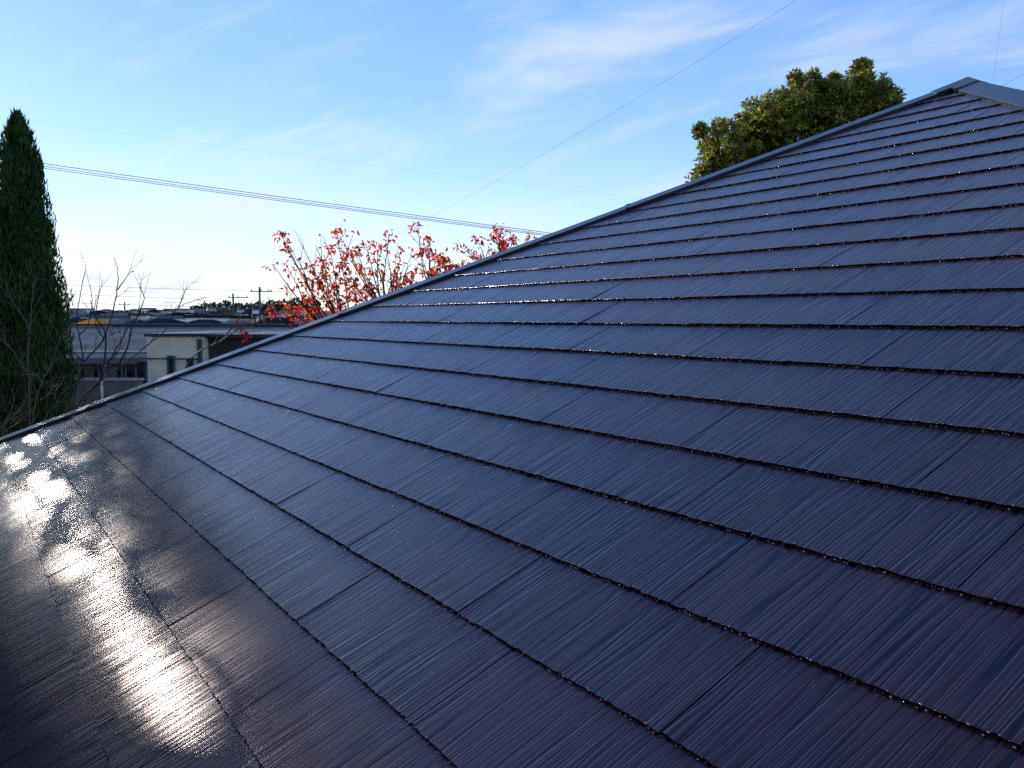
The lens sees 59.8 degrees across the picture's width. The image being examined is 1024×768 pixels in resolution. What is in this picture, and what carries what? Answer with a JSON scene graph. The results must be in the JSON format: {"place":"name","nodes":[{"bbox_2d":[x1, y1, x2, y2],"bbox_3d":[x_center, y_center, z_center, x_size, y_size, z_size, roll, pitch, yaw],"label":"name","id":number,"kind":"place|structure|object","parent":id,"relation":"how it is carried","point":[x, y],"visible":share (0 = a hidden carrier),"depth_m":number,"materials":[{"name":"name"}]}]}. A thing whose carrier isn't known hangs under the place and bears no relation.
{"place":"outdoors","nodes":[
{"label":"outdoors","id":0,"kind":"place"},
{"bbox_2d":[0,108,79,436],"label":"cypress tree","id":1,"kind":"object","parent":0,"point":[27,230],"visible":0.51,"depth_m":16.48,"materials":[{"name":"green plant"}]},
{"bbox_2d":[64,302,282,307],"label":"power cable","id":2,"kind":"object","parent":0,"point":[196,306],"visible":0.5,"depth_m":94.64,"materials":[{"name":"black rubber"}]},
{"bbox_2d":[63,324,304,410],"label":"house","id":3,"kind":"structure","parent":0,"point":[169,350],"depth_m":21.65,"materials":[{"name":"metal"}]},
{"bbox_2d":[79,364,100,377],"bbox_3d":[-10.910,-0.074,23.028,0.541,1.197,0.051,0,4,0],"label":"window","id":4,"kind":"structure","parent":3,"relation":"in","point":[96,374],"depth_m":22.99,"materials":[{"name":"black glass"}]},
{"bbox_2d":[107,364,123,377],"bbox_3d":[-10.316,-0.074,23.028,0.541,1.197,0.051,0,4,0],"label":"window","id":5,"kind":"structure","parent":3,"relation":"in","point":[119,373],"depth_m":22.99,"materials":[{"name":"black glass"}]},
{"bbox_2d":[125,362,147,383],"bbox_3d":[-9.710,-0.074,23.028,0.566,1.197,0.051,0,4,0],"label":"window","id":6,"kind":"structure","parent":3,"relation":"in","point":[139,370],"depth_m":23.00,"materials":[{"name":"black glass"}]},
{"bbox_2d":[167,356,175,374],"bbox_3d":[-7.881,-0.235,20.607,0.173,0.847,0.056,0,4,0],"label":"window","id":7,"kind":"structure","parent":3,"relation":"in","point":[170,363],"depth_m":20.57,"materials":[{"name":"teal glass"}]},
{"bbox_2d":[187,360,193,367],"bbox_3d":[-7.436,-0.368,20.597,0.139,0.464,0.056,0,4,0],"label":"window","id":8,"kind":"structure","parent":3,"relation":"in","point":[191,363],"depth_m":20.57,"materials":[{"name":"glass"}]},
{"bbox_2d":[197,339,202,363],"bbox_3d":[-7.210,-0.657,20.576,0.104,0.764,0.056,0,4,0],"label":"window","id":9,"kind":"structure","parent":3,"relation":"in","point":[199,341],"depth_m":20.55,"materials":[{"name":"teal glass"}]},
{"bbox_2d":[74,294,321,301],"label":"power cable","id":10,"kind":"object","parent":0,"point":[183,298],"visible":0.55,"depth_m":91.59,"materials":[{"name":"black rubber"}]},
{"bbox_2d":[26,120,639,198],"bbox_3d":[-11.088,-10.837,41.310,49.044,6.208,0.004,0,4,0],"label":"power cable","id":11,"kind":"object","parent":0,"point":[327,159],"visible":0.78,"depth_m":41.34,"materials":[{"name":"black rubber"}]},
{"bbox_2d":[0,77,1023,767],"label":"house","id":12,"kind":"structure","parent":0,"point":[722,469],"depth_m":1.74,"materials":[{"name":"tile"}]},
{"bbox_2d":[0,0,1023,310],"label":"sky","id":13,"kind":"structure","parent":0,"point":[426,91],"materials":[{"name":"blue"}]},
{"bbox_2d":[396,0,795,234],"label":"power cable","id":14,"kind":"object","parent":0,"point":[613,112],"visible":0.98,"depth_m":31.09,"materials":[{"name":"black rubber"}]},
{"label":"ground","id":15,"kind":"structure","parent":0,"visible":0},
{"bbox_2d":[0,257,84,435],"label":"bare shrub","id":16,"kind":"object","parent":15,"relation":"on","point":[28,387],"visible":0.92,"depth_m":7.65,"materials":[{"name":"brown plant"}]},
{"bbox_2d":[67,308,85,318],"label":"block building","id":17,"kind":"structure","parent":15,"relation":"on","point":[80,310],"depth_m":273.13,"materials":[{"name":"grey concrete"}]},
{"bbox_2d":[68,319,87,323],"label":"town house","id":18,"kind":"structure","parent":15,"relation":"on","point":[73,321],"depth_m":92.60,"materials":[{"name":"glass"}]},
{"bbox_2d":[69,320,111,326],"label":"town house","id":19,"kind":"structure","parent":15,"relation":"on","point":[90,322],"depth_m":63.40,"materials":[{"name":"yellow"}]},
{"bbox_2d":[95,312,109,314],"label":"block building","id":20,"kind":"structure","parent":15,"relation":"on","point":[104,313],"depth_m":188.96,"materials":[{"name":"grey concrete"}]},
{"bbox_2d":[99,309,114,311],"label":"town house","id":21,"kind":"structure","parent":15,"relation":"on","point":[106,310],"depth_m":288.77,"materials":[{"name":"grey glass"}]},
{"bbox_2d":[86,315,131,321],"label":"block building","id":22,"kind":"structure","parent":15,"relation":"on","point":[106,318],"depth_m":94.75,"materials":[{"name":"grey concrete"}]},
{"bbox_2d":[109,312,131,314],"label":"block building","id":23,"kind":"structure","parent":15,"relation":"on","point":[116,313],"depth_m":185.00,"materials":[{"name":"grey concrete"}]},
{"bbox_2d":[119,302,129,314],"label":"utility pole","id":24,"kind":"object","parent":15,"relation":"on","point":[124,312],"visible":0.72,"depth_m":149.31,"materials":[{"name":"concrete"}]},
{"bbox_2d":[111,318,137,323],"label":"town house","id":25,"kind":"structure","parent":15,"relation":"on","point":[121,321],"depth_m":91.38,"materials":[{"name":"grey glass"}]},
{"bbox_2d":[51,251,208,415],"bbox_3d":[-3.897,2.485,9.255,1.633,7.692,0.550,-1,4,-12],"label":"bare tree","id":26,"kind":"object","parent":15,"relation":"on","point":[83,360],"visible":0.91,"depth_m":9.00,"materials":[{"name":"brown plant"}]},
{"bbox_2d":[128,313,150,320],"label":"block building","id":27,"kind":"structure","parent":15,"relation":"on","point":[145,316],"depth_m":124.25,"materials":[{"name":"white concrete"}]},
{"bbox_2d":[112,321,169,326],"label":"town house","id":28,"kind":"structure","parent":15,"relation":"on","point":[142,322],"depth_m":56.94,"materials":[{"name":"grey tile"}]},
{"bbox_2d":[139,308,148,312],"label":"block building","id":29,"kind":"structure","parent":15,"relation":"on","point":[145,309],"depth_m":281.87,"materials":[{"name":"grey glass"}]},
{"bbox_2d":[146,310,159,314],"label":"town house","id":30,"kind":"structure","parent":15,"relation":"on","point":[152,312],"depth_m":261.22,"materials":[{"name":"grey glass"}]},
{"bbox_2d":[156,310,168,314],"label":"block building","id":31,"kind":"structure","parent":15,"relation":"on","point":[162,312],"depth_m":271.48,"materials":[{"name":"grey concrete"}]},
{"bbox_2d":[149,318,185,323],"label":"town house","id":32,"kind":"structure","parent":15,"relation":"on","point":[163,321],"depth_m":76.47,"materials":[{"name":"blue tile"}]},
{"bbox_2d":[157,316,185,321],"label":"block building","id":33,"kind":"structure","parent":15,"relation":"on","point":[180,318],"depth_m":86.38,"materials":[{"name":"grey concrete"}]},
{"bbox_2d":[164,313,184,315],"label":"town house","id":34,"kind":"structure","parent":15,"relation":"on","point":[176,314],"depth_m":180.30,"materials":[{"name":"grey glass"}]},
{"bbox_2d":[174,309,187,312],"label":"block building","id":35,"kind":"structure","parent":15,"relation":"on","point":[181,311],"depth_m":272.47,"materials":[{"name":"grey concrete"}]},
{"bbox_2d":[170,319,222,326],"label":"town house","id":36,"kind":"structure","parent":15,"relation":"on","point":[205,321],"depth_m":63.32,"materials":[{"name":"grey tile"}]},
{"bbox_2d":[195,308,205,313],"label":"block building","id":37,"kind":"structure","parent":15,"relation":"on","point":[199,310],"depth_m":266.73,"materials":[{"name":"grey concrete"}]},
{"bbox_2d":[198,303,207,312],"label":"tree","id":38,"kind":"object","parent":15,"relation":"on","point":[206,304],"visible":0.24,"depth_m":317.72,"materials":[{"name":"green plant"}]},
{"bbox_2d":[183,315,230,321],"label":"block building","id":39,"kind":"structure","parent":15,"relation":"on","point":[221,318],"depth_m":84.16,"materials":[{"name":"white concrete"}]},
{"bbox_2d":[207,307,217,312],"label":"town house","id":40,"kind":"structure","parent":15,"relation":"on","point":[210,309],"depth_m":293.64,"materials":[{"name":"grey glass"}]},
{"bbox_2d":[206,311,222,314],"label":"town house","id":41,"kind":"structure","parent":15,"relation":"on","point":[214,313],"depth_m":187.14,"materials":[{"name":"grey glass"}]},
{"bbox_2d":[208,302,222,307],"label":"tree","id":42,"kind":"object","parent":15,"relation":"on","point":[212,304],"visible":0.2,"depth_m":297.61,"materials":[{"name":"green plant"}]},
{"bbox_2d":[215,307,228,311],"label":"town house","id":43,"kind":"structure","parent":15,"relation":"on","point":[221,309],"depth_m":273.94,"materials":[{"name":"grey glass"}]},
{"bbox_2d":[216,300,230,311],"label":"tree","id":44,"kind":"object","parent":15,"relation":"on","point":[225,303],"visible":0.3,"depth_m":287.64,"materials":[{"name":"green plant"}]},
{"bbox_2d":[220,310,237,315],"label":"town house","id":45,"kind":"structure","parent":15,"relation":"on","point":[227,312],"depth_m":200.66,"materials":[{"name":"grey glass"}]},
{"bbox_2d":[185,304,273,367],"bbox_3d":[-2.776,2.771,8.765,1.137,7.170,0.324,1,4,9],"label":"autumn sapling","id":46,"kind":"object","parent":15,"relation":"on","point":[240,331],"visible":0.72,"depth_m":8.54,"materials":[{"name":"red plant"}]},
{"bbox_2d":[210,320,250,326],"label":"town house","id":47,"kind":"structure","parent":15,"relation":"on","point":[231,322],"depth_m":59.35,"materials":[{"name":"grey glass"}]},
{"bbox_2d":[228,293,247,315],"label":"utility pole","id":48,"kind":"object","parent":15,"relation":"on","point":[232,297],"visible":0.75,"depth_m":99.46,"materials":[{"name":"concrete"}]},
{"bbox_2d":[230,302,245,313],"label":"tree","id":49,"kind":"object","parent":15,"relation":"on","point":[237,305],"visible":0.29,"depth_m":268.36,"materials":[{"name":"green plant"}]},
{"bbox_2d":[229,316,254,322],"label":"block building","id":50,"kind":"structure","parent":15,"relation":"on","point":[248,318],"depth_m":89.22,"materials":[{"name":"grey glass"}]},
{"bbox_2d":[238,311,251,315],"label":"town house","id":51,"kind":"structure","parent":15,"relation":"on","point":[247,313],"depth_m":179.04,"materials":[{"name":"grey glass"}]},
{"bbox_2d":[241,302,253,310],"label":"tree","id":52,"kind":"object","parent":15,"relation":"on","point":[247,305],"visible":0.29,"depth_m":263.21,"materials":[{"name":"green plant"}]},
{"bbox_2d":[251,309,258,313],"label":"block building","id":53,"kind":"structure","parent":15,"relation":"on","point":[255,311],"depth_m":178.98,"materials":[{"name":"white glass"}]},
{"bbox_2d":[250,301,264,310],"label":"tree","id":54,"kind":"object","parent":15,"relation":"on","point":[256,306],"visible":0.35,"depth_m":248.02,"materials":[{"name":"green plant"}]},
{"bbox_2d":[248,314,269,321],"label":"block building","id":55,"kind":"structure","parent":15,"relation":"on","point":[266,315],"depth_m":124.50,"materials":[{"name":"grey glass"}]},
{"bbox_2d":[250,287,272,320],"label":"utility pole","id":56,"kind":"object","parent":15,"relation":"on","point":[260,303],"visible":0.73,"depth_m":89.52,"materials":[{"name":"concrete"}]},
{"bbox_2d":[78,285,290,291],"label":"power cable","id":57,"kind":"object","parent":56,"relation":"attached to","point":[191,289],"visible":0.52,"depth_m":89.53,"materials":[{"name":"black rubber"}]},
{"bbox_2d":[262,299,281,311],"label":"tree","id":58,"kind":"object","parent":15,"relation":"on","point":[273,302],"visible":0.35,"depth_m":248.47,"materials":[{"name":"green plant"}]},
{"bbox_2d":[252,318,298,326],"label":"town house","id":59,"kind":"structure","parent":15,"relation":"on","point":[273,321],"depth_m":61.28,"materials":[{"name":"grey glass"}]},
{"bbox_2d":[273,311,285,317],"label":"town house","id":60,"kind":"structure","parent":15,"relation":"on","point":[282,313],"depth_m":186.35,"materials":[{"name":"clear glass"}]},
{"bbox_2d":[274,298,289,311],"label":"tree","id":61,"kind":"object","parent":15,"relation":"on","point":[278,305],"visible":0.46,"depth_m":238.29,"materials":[{"name":"green plant"}]},
{"bbox_2d":[283,315,308,319],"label":"town house","id":62,"kind":"structure","parent":15,"relation":"on","point":[294,316],"depth_m":117.42,"materials":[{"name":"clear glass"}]},
{"bbox_2d":[288,297,308,310],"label":"tree","id":63,"kind":"object","parent":15,"relation":"on","point":[293,301],"visible":0.5,"depth_m":233.74,"materials":[{"name":"green plant"}]},
{"bbox_2d":[292,318,318,323],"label":"town house","id":64,"kind":"structure","parent":15,"relation":"on","point":[300,321],"depth_m":64.93,"materials":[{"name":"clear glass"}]},
{"bbox_2d":[306,299,320,311],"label":"tree","id":65,"kind":"object","parent":15,"relation":"on","point":[312,305],"visible":0.12,"depth_m":238.56,"materials":[{"name":"green plant"}]},
{"bbox_2d":[261,219,413,328],"bbox_3d":[-1.941,2.218,10.203,1.696,8.088,2.080,0,4,0],"label":"autumn tree","id":66,"kind":"object","parent":15,"relation":"on","point":[369,291],"visible":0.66,"depth_m":9.78,"materials":[{"name":"red plant"}]},
{"bbox_2d":[381,221,536,292],"bbox_3d":[-0.706,1.995,11.704,2.085,8.298,1.968,0,4,0],"label":"autumn tree","id":67,"kind":"object","parent":15,"relation":"on","point":[502,244],"visible":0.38,"depth_m":11.35,"materials":[{"name":"red plant"}]},
{"bbox_2d":[683,56,906,182],"bbox_3d":[4.789,0.304,14.821,3.936,11.220,2.405,0,4,0],"label":"broadleaf tree","id":68,"kind":"object","parent":15,"relation":"on","point":[800,107],"visible":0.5,"depth_m":13.95,"materials":[{"name":"green plant"}]},
{"bbox_3d":[-25.473,-2.720,30.031,0.387,14.974,0.399,0,4,0],"label":"utility pole","id":69,"kind":"object","parent":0,"visible":0},
{"bbox_2d":[44,168,544,235],"bbox_3d":[-8.615,-6.334,29.612,33.818,4.551,0.018,0,4,0],"label":"power cable","id":70,"kind":"object","parent":69,"relation":"attached to","point":[286,201],"visible":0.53,"depth_m":29.63,"materials":[{"name":"black rubber"}]},
{"bbox_2d":[44,166,546,234],"bbox_3d":[-8.613,-6.390,29.608,33.812,4.594,0.018,0,4,0],"label":"power cable","id":71,"kind":"object","parent":69,"relation":"attached to","point":[288,200],"visible":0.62,"depth_m":29.62,"materials":[{"name":"black rubber"}]},
{"bbox_2d":[44,163,548,232],"bbox_3d":[-8.610,-6.466,29.602,33.805,4.651,0.020,0,4,0],"label":"power cable","id":72,"kind":"object","parent":69,"relation":"attached to","point":[297,199],"visible":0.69,"depth_m":29.62,"materials":[{"name":"black rubber"}]}
]}

